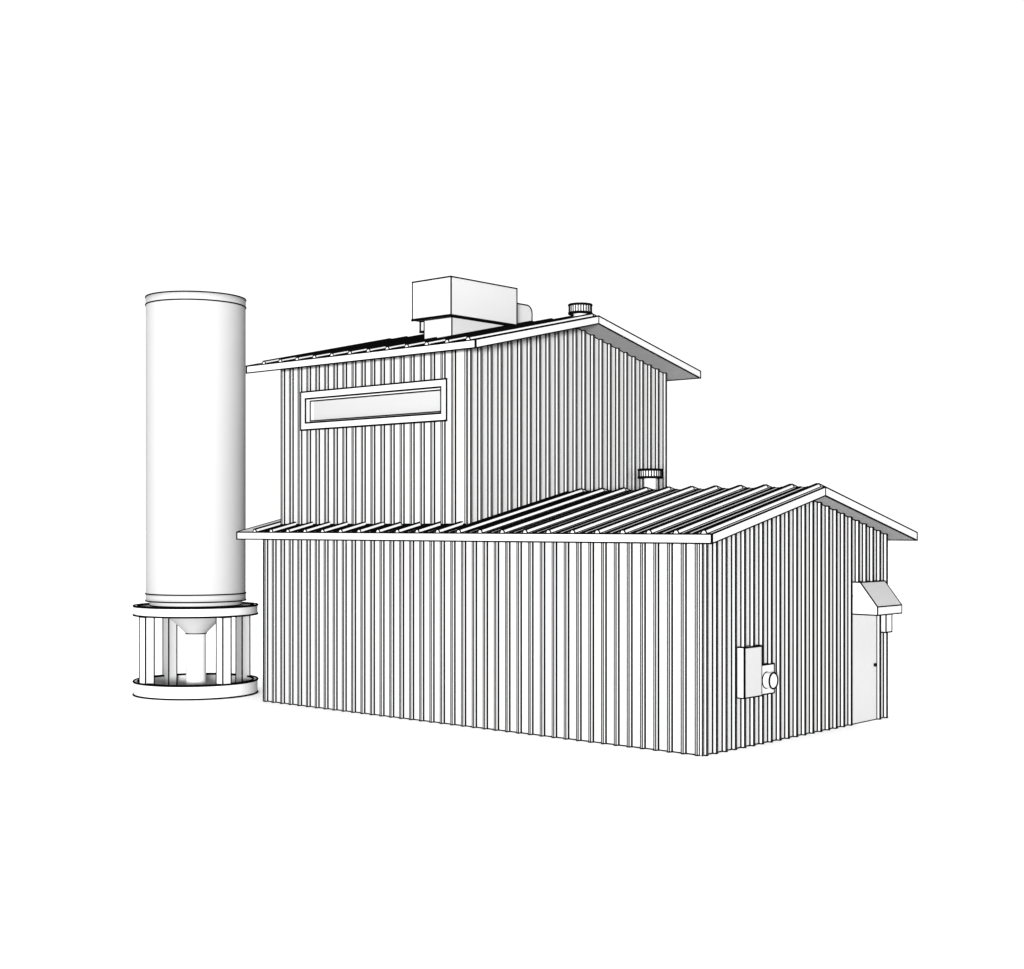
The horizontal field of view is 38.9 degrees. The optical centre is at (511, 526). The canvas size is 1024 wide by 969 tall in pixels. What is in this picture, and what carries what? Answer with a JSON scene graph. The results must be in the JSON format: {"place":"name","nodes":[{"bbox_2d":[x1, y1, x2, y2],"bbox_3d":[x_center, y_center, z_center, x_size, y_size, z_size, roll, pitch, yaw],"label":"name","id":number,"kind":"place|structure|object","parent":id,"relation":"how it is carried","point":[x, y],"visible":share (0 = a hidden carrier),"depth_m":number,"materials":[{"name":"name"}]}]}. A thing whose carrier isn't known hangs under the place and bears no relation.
{"place":"outdoors","nodes":[
{"label":"outdoors","id":0,"kind":"place"},
{"bbox_2d":[0,532,1023,968],"bbox_3d":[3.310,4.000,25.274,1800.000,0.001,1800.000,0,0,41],"label":"ground","id":1,"kind":"structure","parent":0,"point":[252,832],"depth_m":19.74,"materials":[{"name":"white"}]},
{"bbox_2d":[132,290,258,700],"bbox_3d":[-7.580,-0.731,34.800,2.958,9.478,2.958,0,0,41],"label":"silo","id":2,"kind":"object","parent":1,"relation":"on","point":[196,592],"visible":1,"depth_m":33.81,"materials":[{"name":"white paint"}]},
{"bbox_2d":[236,313,917,755],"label":"industrial shed","id":3,"kind":"structure","parent":1,"relation":"on","point":[484,529],"depth_m":29.55,"materials":[{"name":"white metal"}]},
{"bbox_2d":[300,378,449,430],"bbox_3d":[-2.964,-2.595,31.257,4.591,0.890,0.295,0,0,41],"label":"window","id":4,"kind":"structure","parent":3,"relation":"in","point":[420,401],"depth_m":31.18,"materials":[{"name":"white"}]},
{"bbox_2d":[411,276,532,338],"bbox_3d":[-0.781,-4.633,32.263,1.209,1.399,2.921,0,0,41],"label":"rooftop unit","id":5,"kind":"object","parent":3,"relation":"on","point":[447,306],"visible":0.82,"depth_m":31.40,"materials":[{"name":"white metal"}]},
{"bbox_2d":[568,302,592,315],"bbox_3d":[1.516,-4.681,32.199,0.560,0.510,0.560,0,0,41],"label":"roof vent","id":6,"kind":"object","parent":3,"relation":"on","point":[578,308],"visible":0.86,"depth_m":31.99,"materials":[{"name":"white metal"}]},
{"bbox_2d":[637,468,662,489],"bbox_3d":[2.947,-0.879,30.934,0.550,0.705,0.550,0,0,41],"label":"roof vent","id":7,"kind":"object","parent":3,"relation":"on","point":[649,476],"visible":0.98,"depth_m":30.78,"materials":[{"name":"white metal"}]},
{"bbox_2d":[737,645,761,698],"bbox_3d":[4.300,2.630,26.272,0.190,0.939,0.601,0,0,41],"label":"electrical cabinet","id":8,"kind":"object","parent":3,"relation":"attached to","point":[749,671],"visible":1,"depth_m":26.11,"materials":[{"name":"white metal"}]},
{"bbox_2d":[762,663,778,694],"bbox_3d":[4.708,2.810,26.668,0.280,0.570,0.530,0,0,41],"label":"electric meter","id":9,"kind":"object","parent":3,"relation":"attached to","point":[770,680],"visible":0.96,"depth_m":26.60,"materials":[{"name":"white"}]},
{"bbox_2d":[853,615,876,724],"bbox_3d":[7.210,2.698,29.685,0.134,2.627,1.056,0,0,41],"label":"door","id":10,"kind":"structure","parent":3,"relation":"in","point":[864,627],"depth_m":29.67,"materials":[{"name":"white metal"}]},
{"bbox_2d":[881,615,892,632],"bbox_3d":[7.811,1.920,30.278,0.150,0.592,0.292,0,0,41],"label":"wall light","id":11,"kind":"object","parent":3,"relation":"attached to","point":[886,623],"visible":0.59,"depth_m":30.19,"materials":[{"name":"white"}]},
{"bbox_2d":[0,0,1023,532],"label":"sky","id":12,"kind":"structure","parent":0,"point":[815,208],"materials":[{"name":"white"}]}
]}

